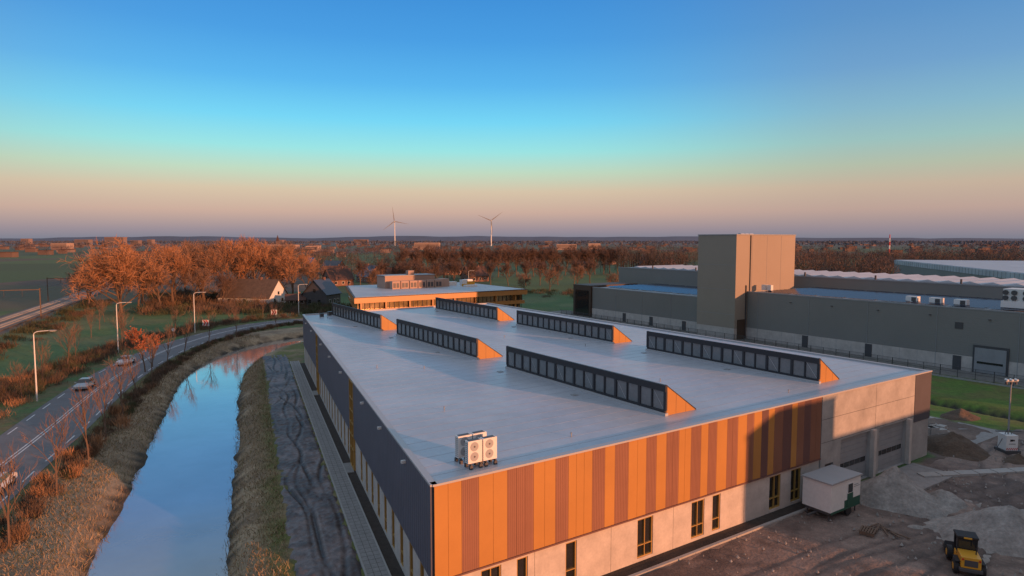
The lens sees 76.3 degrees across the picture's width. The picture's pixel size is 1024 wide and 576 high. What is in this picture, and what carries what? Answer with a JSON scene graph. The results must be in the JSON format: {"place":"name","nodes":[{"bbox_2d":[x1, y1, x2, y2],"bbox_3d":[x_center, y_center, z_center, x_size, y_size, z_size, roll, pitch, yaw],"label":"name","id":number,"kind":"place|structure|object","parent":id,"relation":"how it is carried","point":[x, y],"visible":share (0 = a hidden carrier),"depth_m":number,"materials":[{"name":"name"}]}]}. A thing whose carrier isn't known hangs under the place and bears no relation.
{"place":"outdoors","nodes":[
{"label":"outdoors","id":0,"kind":"place"},
{"bbox_2d":[0,319,302,508],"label":"road","id":1,"kind":"structure","parent":0,"point":[27,427],"depth_m":82.55,"materials":[{"name":"asphalt"}]},
{"bbox_2d":[73,377,96,390],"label":"car","id":2,"kind":"object","parent":1,"relation":"on","point":[81,382],"visible":0.91,"depth_m":96.28,"materials":[{"name":"silver metal"}]},
{"bbox_2d":[0,319,292,500],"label":"road markings","id":3,"kind":"object","parent":1,"relation":"on","point":[79,404],"visible":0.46,"depth_m":83.25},
{"bbox_2d":[86,337,302,575],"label":"canal water","id":4,"kind":"structure","parent":0,"point":[172,519],"depth_m":61.10,"materials":[{"name":"liquid"}]},
{"bbox_2d":[263,355,361,575],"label":"mud track","id":5,"kind":"structure","parent":0,"point":[320,542],"depth_m":57.11,"materials":[{"name":"soil"}]},
{"bbox_2d":[0,242,1023,575],"bbox_3d":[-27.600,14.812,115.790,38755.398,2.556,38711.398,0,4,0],"label":"ground","id":6,"kind":"structure","parent":0,"point":[986,404],"depth_m":99.62,"materials":[{"name":"plant"}]},
{"bbox_2d":[0,438,42,547],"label":"young tree","id":7,"kind":"object","parent":6,"relation":"on","point":[9,493],"visible":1,"depth_m":46.59,"materials":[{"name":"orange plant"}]},
{"bbox_2d":[20,406,78,493],"bbox_3d":[-39.530,14.217,56.255,4.066,7.772,4.122,1,4,14],"label":"young tree","id":8,"kind":"object","parent":6,"relation":"on","point":[56,451],"visible":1,"depth_m":56.52,"materials":[{"name":"brown plant"}]},
{"bbox_2d":[0,280,128,331],"bbox_3d":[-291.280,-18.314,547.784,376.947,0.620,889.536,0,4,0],"label":"railway track","id":9,"kind":"structure","parent":6,"relation":"on","point":[16,318],"depth_m":200.75,"materials":[{"name":"metal"}]},
{"bbox_2d":[0,373,133,544],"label":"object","id":10,"kind":"object","parent":6,"relation":"on","point":[21,527],"visible":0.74,"depth_m":65.20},
{"bbox_2d":[54,321,81,368],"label":"young tree","id":11,"kind":"object","parent":6,"relation":"on","point":[72,333],"visible":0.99,"depth_m":110.76,"materials":[{"name":"brown plant"}]},
{"bbox_2d":[62,381,99,460],"bbox_3d":[-43.025,13.139,65.243,3.006,8.605,3.737,1,4,17],"label":"young tree","id":12,"kind":"object","parent":6,"relation":"on","point":[84,416],"visible":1,"depth_m":64.83,"materials":[{"name":"brown plant"}]},
{"bbox_2d":[88,369,119,441],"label":"young tree","id":13,"kind":"object","parent":6,"relation":"on","point":[101,393],"visible":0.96,"depth_m":71.26,"materials":[{"name":"brown plant"}]},
{"bbox_2d":[55,234,179,312],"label":"willow tree","id":14,"kind":"object","parent":6,"relation":"on","point":[122,263],"visible":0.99,"depth_m":193.40,"materials":[{"name":"brown plant"}]},
{"bbox_2d":[102,352,137,415],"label":"young tree","id":15,"kind":"object","parent":6,"relation":"on","point":[118,380],"visible":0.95,"depth_m":81.34,"materials":[{"name":"brown plant"}]},
{"bbox_2d":[115,342,144,394],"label":"young tree","id":16,"kind":"object","parent":6,"relation":"on","point":[129,361],"visible":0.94,"depth_m":90.42,"materials":[{"name":"brown plant"}]},
{"bbox_2d":[124,326,152,371],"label":"autumn tree","id":17,"kind":"object","parent":6,"relation":"on","point":[135,333],"visible":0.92,"depth_m":108.44,"materials":[{"name":"orange plant"}]},
{"bbox_2d":[0,334,291,575],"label":"dry grass","id":18,"kind":"structure","parent":6,"relation":"on","point":[67,498],"depth_m":59.37,"materials":[{"name":"plant"}]},
{"bbox_2d":[133,330,159,378],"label":"young tree","id":19,"kind":"object","parent":6,"relation":"on","point":[150,348],"visible":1,"depth_m":102.70,"materials":[{"name":"brown plant"}]},
{"bbox_2d":[0,312,302,568],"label":"roadside shrubs","id":20,"kind":"object","parent":6,"relation":"on","point":[95,354],"visible":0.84,"depth_m":96.72,"materials":[{"name":"plant"}]},
{"bbox_2d":[137,267,183,307],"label":"bare tree","id":21,"kind":"object","parent":6,"relation":"on","point":[148,281],"visible":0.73,"depth_m":203.91,"materials":[{"name":"brown plant"}]},
{"bbox_2d":[133,241,199,304],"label":"bare tree","id":22,"kind":"object","parent":6,"relation":"on","point":[174,257],"visible":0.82,"depth_m":212.32,"materials":[{"name":"brown plant"}]},
{"bbox_2d":[143,243,208,298],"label":"bare tree","id":23,"kind":"object","parent":6,"relation":"on","point":[182,251],"visible":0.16,"depth_m":226.88,"materials":[{"name":"brown plant"}]},
{"bbox_2d":[177,237,217,297],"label":"bare tree","id":24,"kind":"object","parent":6,"relation":"on","point":[188,245],"visible":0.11,"depth_m":234.03,"materials":[{"name":"brown plant"}]},
{"bbox_2d":[182,266,220,305],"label":"bare tree","id":25,"kind":"object","parent":6,"relation":"on","point":[203,275],"visible":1,"depth_m":211.30,"materials":[{"name":"brown plant"}]},
{"bbox_2d":[165,245,251,301],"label":"bare tree","id":26,"kind":"object","parent":6,"relation":"on","point":[197,255],"visible":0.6,"depth_m":224.02,"materials":[{"name":"brown plant"}]},
{"bbox_2d":[212,272,240,303],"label":"bare tree","id":27,"kind":"object","parent":6,"relation":"on","point":[223,280],"visible":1,"depth_m":220.37,"materials":[{"name":"brown plant"}]},
{"bbox_2d":[198,236,258,278],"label":"bare tree","id":28,"kind":"object","parent":6,"relation":"on","point":[233,251],"visible":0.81,"depth_m":230.08,"materials":[{"name":"brown plant"}]},
{"bbox_2d":[214,234,283,278],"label":"bare tree","id":29,"kind":"object","parent":6,"relation":"on","point":[248,242],"visible":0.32,"depth_m":242.39,"materials":[{"name":"brown plant"}]},
{"bbox_2d":[216,277,287,303],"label":"thatched farmhouse","id":30,"kind":"object","parent":6,"relation":"on","point":[273,289],"visible":0.55,"depth_m":223.47,"materials":[{"name":"white paint"}]},
{"bbox_2d":[229,241,288,278],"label":"bare tree","id":31,"kind":"object","parent":6,"relation":"on","point":[256,257],"visible":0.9,"depth_m":235.76,"materials":[{"name":"brown plant"}]},
{"bbox_2d":[259,265,296,287],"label":"bare tree","id":32,"kind":"object","parent":6,"relation":"on","point":[280,277],"visible":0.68,"depth_m":239.85,"materials":[{"name":"brown plant"}]},
{"bbox_2d":[255,241,303,280],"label":"bare tree","id":33,"kind":"object","parent":6,"relation":"on","point":[288,245],"visible":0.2,"depth_m":250.59,"materials":[{"name":"brown plant"}]},
{"bbox_2d":[0,287,572,359],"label":"undergrowth","id":34,"kind":"object","parent":6,"relation":"on","point":[245,307],"visible":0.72,"depth_m":200.11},
{"bbox_2d":[285,292,305,304],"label":"garden shed","id":35,"kind":"structure","parent":6,"relation":"on","point":[291,298],"depth_m":218.36,"materials":[{"name":"metal"}]},
{"bbox_2d":[272,246,319,293],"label":"bare tree","id":36,"kind":"object","parent":6,"relation":"on","point":[294,267],"visible":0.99,"depth_m":237.58,"materials":[{"name":"brown plant"}]},
{"bbox_2d":[295,260,333,286],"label":"bare tree","id":37,"kind":"object","parent":6,"relation":"on","point":[311,275],"visible":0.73,"depth_m":244.92,"materials":[{"name":"brown plant"}]},
{"bbox_2d":[303,294,340,305],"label":"walls","id":38,"kind":"structure","parent":6,"relation":"on","point":[323,298],"depth_m":218.70,"materials":[{"name":"brick"}]},
{"bbox_2d":[301,279,341,295],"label":"roof","id":39,"kind":"structure","parent":38,"relation":"on","point":[327,287],"depth_m":221.18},
{"bbox_2d":[290,361,390,575],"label":"footpath","id":40,"kind":"structure","parent":6,"relation":"on","point":[371,557],"depth_m":57.32,"materials":[{"name":"concrete"}]},
{"bbox_2d":[332,280,353,285],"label":"walls","id":41,"kind":"structure","parent":6,"relation":"on","point":[339,282],"depth_m":316.51,"materials":[{"name":"brick"}]},
{"bbox_2d":[322,268,354,280],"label":"roof","id":42,"kind":"structure","parent":41,"relation":"on","point":[337,274],"depth_m":316.60,"materials":[{"name":"tile"}]},
{"bbox_2d":[300,363,404,575],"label":"planting bed","id":43,"kind":"object","parent":6,"relation":"on","point":[391,560],"visible":0.89,"depth_m":55.67,"materials":[{"name":"soil"}]},
{"bbox_2d":[353,258,368,284],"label":"avenue tree","id":44,"kind":"object","parent":6,"relation":"on","point":[360,267],"visible":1,"depth_m":300.71,"materials":[{"name":"brown plant"}]},
{"bbox_2d":[304,347,427,575],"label":"base","id":45,"kind":"object","parent":6,"relation":"on","point":[405,567],"visible":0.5,"depth_m":52.66,"materials":[{"name":"concrete"}]},
{"bbox_2d":[393,245,412,264],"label":"avenue tree","id":46,"kind":"object","parent":6,"relation":"on","point":[402,255],"visible":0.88,"depth_m":364.86,"materials":[{"name":"brown plant"}]},
{"bbox_2d":[445,258,464,280],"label":"avenue tree","id":47,"kind":"object","parent":6,"relation":"on","point":[453,265],"visible":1,"depth_m":309.25,"materials":[{"name":"brown plant"}]},
{"bbox_2d":[0,237,1018,258],"bbox_3d":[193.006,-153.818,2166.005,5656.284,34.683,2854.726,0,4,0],"label":"distant town","id":48,"kind":"object","parent":6,"relation":"on","point":[112,239],"visible":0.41,"depth_m":1497.37,"materials":[{"name":"tile"}]},
{"bbox_2d":[501,244,518,276],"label":"avenue tree","id":49,"kind":"object","parent":6,"relation":"on","point":[507,255],"visible":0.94,"depth_m":391.39,"materials":[{"name":"brown plant"}]},
{"bbox_2d":[0,240,1023,246],"bbox_3d":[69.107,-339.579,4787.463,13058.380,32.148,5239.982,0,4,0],"label":"horizon woodland","id":50,"kind":"object","parent":6,"relation":"on","point":[893,242],"visible":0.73,"depth_m":2877.27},
{"bbox_2d":[1,242,1023,264],"bbox_3d":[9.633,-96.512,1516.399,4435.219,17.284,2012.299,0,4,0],"label":"distant woodland","id":51,"kind":"object","parent":6,"relation":"on","point":[407,247],"visible":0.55,"depth_m":1098.59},
{"bbox_2d":[76,243,1023,290],"bbox_3d":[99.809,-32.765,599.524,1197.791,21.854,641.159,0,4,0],"label":"distant tree belt","id":52,"kind":"object","parent":6,"relation":"on","point":[653,257],"visible":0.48,"depth_m":435.44,"materials":[{"name":"plant"}]},
{"bbox_2d":[462,460,818,575],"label":"base front","id":53,"kind":"object","parent":6,"relation":"on","point":[606,551],"visible":0.7,"depth_m":45.57,"materials":[{"name":"concrete"}]},
{"bbox_2d":[455,458,820,575],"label":"trim","id":54,"kind":"structure","parent":53,"relation":"on","point":[526,553],"depth_m":43.23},
{"bbox_2d":[602,501,809,575],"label":"kerb","id":55,"kind":"structure","parent":6,"relation":"on","point":[648,565],"depth_m":47.38,"materials":[{"name":"concrete"}]},
{"bbox_2d":[560,309,1023,388],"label":"fence","id":56,"kind":"object","parent":6,"relation":"on","point":[934,374],"visible":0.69,"depth_m":116.01,"materials":[{"name":"metal"}]},
{"bbox_2d":[573,233,1023,378],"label":"warehouse complex","id":57,"kind":"structure","parent":6,"relation":"on","point":[756,286],"depth_m":140.07,"materials":[{"name":"metal"}]},
{"bbox_2d":[737,319,744,339],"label":"recess door","id":58,"kind":"structure","parent":57,"relation":"in","point":[740,323],"depth_m":145.18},
{"bbox_2d":[623,313,960,369],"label":"doors","id":59,"kind":"structure","parent":57,"relation":"in","point":[956,361],"depth_m":123.97,"materials":[{"name":"metal"}]},
{"bbox_2d":[974,347,1006,375],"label":"loading door","id":60,"kind":"structure","parent":57,"relation":"in","point":[981,354],"depth_m":106.92,"materials":[{"name":"grey metal"}]},
{"bbox_2d":[819,376,915,479],"bbox_3d":[33.136,13.280,60.641,16.082,8.660,0.460,-3,5,-33],"label":"concrete section","id":61,"kind":"object","parent":6,"relation":"on","point":[846,424],"visible":0.63,"depth_m":59.79,"materials":[{"name":"concrete"}]},
{"bbox_2d":[840,421,902,476],"bbox_3d":[33.751,15.347,61.296,11.502,4.321,0.060,-3,5,-33],"label":"garage door","id":62,"kind":"structure","parent":61,"relation":"attached to","point":[853,447],"depth_m":62.10,"materials":[{"name":"grey metal"}]},
{"bbox_2d":[840,444,900,467],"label":"door windows","id":63,"kind":"structure","parent":62,"relation":"in","point":[860,459],"depth_m":60.51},
{"bbox_2d":[869,418,912,477],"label":"door piers","id":64,"kind":"object","parent":6,"relation":"on","point":[873,450],"depth_m":60.65,"materials":[{"name":"concrete"}]},
{"bbox_2d":[912,418,927,459],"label":"corner base","id":65,"kind":"object","parent":6,"relation":"on","point":[920,438],"visible":0.71,"depth_m":65.92,"materials":[{"name":"grey concrete"}]},
{"bbox_2d":[913,372,931,422],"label":"corner panel","id":66,"kind":"object","parent":65,"relation":"on","point":[922,396],"visible":0.86,"depth_m":65.55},
{"bbox_2d":[894,260,1023,279],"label":"distribution hall","id":67,"kind":"structure","parent":6,"relation":"on","point":[988,269],"depth_m":342.99,"materials":[{"name":"grey metal"}]},
{"bbox_2d":[940,408,979,420],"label":"dirt pile","id":68,"kind":"object","parent":6,"relation":"on","point":[960,414],"visible":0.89,"depth_m":80.54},
{"bbox_2d":[931,416,997,443],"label":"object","id":69,"kind":"structure","parent":6,"relation":"on","point":[982,436],"depth_m":73.98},
{"bbox_2d":[928,416,950,435],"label":"paving stone stack","id":70,"kind":"object","parent":69,"relation":"on","point":[934,428],"visible":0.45,"depth_m":73.97,"materials":[{"name":"concrete"}]},
{"bbox_2d":[0,236,1023,241],"bbox_3d":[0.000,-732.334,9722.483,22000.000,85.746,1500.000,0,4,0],"label":"distant hills","id":71,"kind":"structure","parent":0,"point":[418,238],"depth_m":9217.48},
{"bbox_2d":[0,0,1023,238],"label":"sky","id":72,"kind":"structure","parent":0,"point":[123,118],"materials":[{"name":"blue"}]},
{"bbox_2d":[333,300,816,409],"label":"skylight glass","id":73,"kind":"object","parent":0,"point":[798,369],"visible":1,"depth_m":68.67,"materials":[{"name":"glass"}]},
{"bbox_2d":[332,297,820,391],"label":"skylight head","id":74,"kind":"object","parent":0,"point":[624,378],"visible":1,"depth_m":68.98},
{"bbox_2d":[332,300,820,410],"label":"skylight mullions","id":75,"kind":"object","parent":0,"point":[665,396],"visible":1,"depth_m":72.66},
{"bbox_2d":[310,304,910,475],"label":"roof seams","id":76,"kind":"object","parent":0,"point":[534,382],"visible":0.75,"depth_m":62.00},
{"bbox_2d":[461,397,821,572],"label":"brown panels","id":77,"kind":"object","parent":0,"point":[522,527],"visible":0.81,"depth_m":42.87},
{"bbox_2d":[429,370,932,486],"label":"trim front","id":78,"kind":"structure","parent":77,"relation":"on","point":[536,460],"depth_m":44.20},
{"bbox_2d":[642,429,1023,575],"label":"construction ground","id":79,"kind":"structure","parent":0,"point":[787,560],"depth_m":47.13,"materials":[{"name":"soil"}]},
{"bbox_2d":[801,465,862,521],"bbox_3d":[25.458,16.696,52.600,5.501,3.220,2.600,-3,5,-33],"label":"site trailer","id":80,"kind":"object","parent":79,"relation":"on","point":[831,490],"visible":1,"depth_m":51.98,"materials":[{"name":"white paint"}]},
{"bbox_2d":[688,441,1023,575],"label":"rubble stones","id":81,"kind":"object","parent":79,"relation":"on","point":[808,555],"visible":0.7,"depth_m":48.38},
{"bbox_2d":[859,523,910,538],"bbox_3d":[27.539,18.312,48.802,2.817,0.250,2.820,-1,4,-18],"label":"timber pallet","id":82,"kind":"object","parent":79,"relation":"on","point":[870,531],"visible":1,"depth_m":48.88,"materials":[{"name":"brown wood"}]},
{"bbox_2d":[860,466,959,517],"bbox_3d":[32.600,16.707,55.567,11.138,3.145,8.910,-1,4,-11],"label":"sand pile","id":83,"kind":"object","parent":79,"relation":"on","point":[894,489],"visible":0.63,"depth_m":53.86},
{"bbox_2d":[899,463,953,489],"bbox_3d":[35.346,17.774,59.238,12.702,0.300,3.900,-3,5,-33],"label":"apron","id":84,"kind":"object","parent":79,"relation":"on","point":[911,470],"visible":0.36,"depth_m":60.48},
{"bbox_2d":[929,489,981,508],"bbox_3d":[36.000,17.549,54.626,4.860,1.398,5.832,4,6,44],"label":"sand pile","id":85,"kind":"object","parent":79,"relation":"on","point":[946,498],"visible":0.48,"depth_m":53.97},
{"bbox_2d":[927,431,989,461],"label":"dirt pile","id":86,"kind":"object","parent":79,"relation":"on","point":[952,443],"visible":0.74,"depth_m":67.33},
{"bbox_2d":[942,529,986,575],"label":"wheel loader","id":87,"kind":"object","parent":79,"relation":"on","point":[963,546],"visible":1,"depth_m":43.30,"materials":[{"name":"yellow paint"}]},
{"bbox_2d":[907,505,1023,568],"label":"sand pile","id":88,"kind":"object","parent":79,"relation":"on","point":[998,529],"visible":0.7,"depth_m":47.62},
{"bbox_2d":[994,378,1021,454],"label":"security camera tower","id":89,"kind":"structure","parent":79,"relation":"on","point":[1007,442],"depth_m":67.37,"materials":[{"name":"metal"}]},
{"bbox_2d":[1001,453,1023,464],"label":"dirt pile","id":90,"kind":"object","parent":79,"relation":"on","point":[1017,459],"visible":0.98,"depth_m":65.06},
{"bbox_2d":[916,467,1023,477],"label":"concrete slab path","id":91,"kind":"structure","parent":0,"point":[977,472],"depth_m":61.31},
{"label":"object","id":92,"kind":"object","parent":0,"visible":0},
{"bbox_2d":[346,288,526,303],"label":"fascia","id":93,"kind":"structure","parent":92,"relation":"on","point":[427,297],"depth_m":183.17,"materials":[{"name":"brown metal"}]},
{"bbox_2d":[348,282,520,297],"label":"roof","id":94,"kind":"structure","parent":93,"relation":"on","point":[365,291],"depth_m":194.01,"materials":[{"name":"white paint"}]},
{"bbox_2d":[377,275,434,288],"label":"plant room","id":95,"kind":"object","parent":94,"relation":"on","point":[383,282],"visible":0.57,"depth_m":204.03,"materials":[{"name":"grey metal"}]},
{"bbox_2d":[390,279,441,288],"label":"plant units","id":96,"kind":"object","parent":94,"relation":"on","point":[434,281],"visible":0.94,"depth_m":203.25},
{"bbox_2d":[346,283,527,297],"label":"fascia edge","id":97,"kind":"object","parent":93,"relation":"on","point":[348,288],"visible":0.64,"depth_m":184.84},
{"bbox_2d":[348,296,524,309],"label":"floor band","id":98,"kind":"object","parent":92,"relation":"attached to","point":[498,302],"visible":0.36,"depth_m":195.46,"materials":[{"name":"brown metal"}]},
{"bbox_2d":[357,295,521,309],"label":"glazing","id":99,"kind":"structure","parent":92,"relation":"attached to","point":[378,305],"depth_m":182.30,"materials":[{"name":"black glass"}]},
{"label":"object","id":100,"kind":"object","parent":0,"visible":0},
{"bbox_2d":[303,316,432,575],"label":"wall","id":101,"kind":"structure","parent":100,"relation":"on","point":[407,489],"depth_m":46.98,"materials":[{"name":"metal"}]},
{"bbox_2d":[302,314,435,486],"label":"trim","id":102,"kind":"structure","parent":101,"relation":"on","point":[420,468],"depth_m":47.88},
{"bbox_2d":[308,333,800,575],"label":"window frames","id":103,"kind":"structure","parent":100,"relation":"on","point":[352,454],"depth_m":51.59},
{"bbox_2d":[482,469,797,575],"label":"window glass","id":104,"kind":"object","parent":103,"relation":"in","point":[569,560],"visible":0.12,"depth_m":45.31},
{"bbox_2d":[306,304,919,480],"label":"roof","id":105,"kind":"structure","parent":100,"relation":"on","point":[452,432],"depth_m":59.91,"materials":[{"name":"grey metal"}]},
{"bbox_2d":[454,433,471,463],"bbox_3d":[-2.945,9.704,39.561,0.962,1.670,0.720,-3,5,-33],"label":"air conditioning unit","id":106,"kind":"object","parent":105,"relation":"on","point":[460,439],"visible":0.68,"depth_m":39.27,"materials":[{"name":"white paint"}]},
{"bbox_2d":[464,438,482,469],"bbox_3d":[-2.282,9.777,38.563,0.962,1.670,0.720,-3,5,-33],"label":"air conditioning unit","id":107,"kind":"object","parent":105,"relation":"on","point":[473,450],"visible":1,"depth_m":38.36,"materials":[{"name":"white paint"}]},
{"bbox_2d":[480,435,496,466],"bbox_3d":[-1.423,9.735,39.130,0.962,1.670,0.720,-3,5,-33],"label":"air conditioning unit","id":108,"kind":"object","parent":105,"relation":"on","point":[489,448],"visible":0.9,"depth_m":38.92,"materials":[{"name":"white paint"}]},
{"bbox_2d":[332,308,820,415],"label":"skylight curb","id":109,"kind":"structure","parent":105,"relation":"on","point":[632,404],"depth_m":68.98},
{"bbox_2d":[332,307,818,412],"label":"skylight sill","id":110,"kind":"structure","parent":109,"relation":"on","point":[619,398],"depth_m":68.83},
{"bbox_2d":[381,308,837,414],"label":"skylight gable","id":111,"kind":"structure","parent":105,"relation":"on","point":[676,403],"depth_m":73.53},
{"bbox_2d":[488,303,924,370],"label":"trim","id":112,"kind":"structure","parent":105,"relation":"on","point":[865,361],"depth_m":84.83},
{"bbox_2d":[433,416,821,575],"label":"panel backing","id":113,"kind":"object","parent":100,"relation":"attached to","point":[433,527],"visible":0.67,"depth_m":35.70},
{"bbox_2d":[434,403,797,575],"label":"facade panels","id":114,"kind":"object","parent":113,"relation":"attached to","point":[492,522],"visible":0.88,"depth_m":41.18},
{"bbox_2d":[760,400,811,476],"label":"dark panels","id":115,"kind":"object","parent":113,"relation":"attached to","point":[787,440],"visible":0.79,"depth_m":53.09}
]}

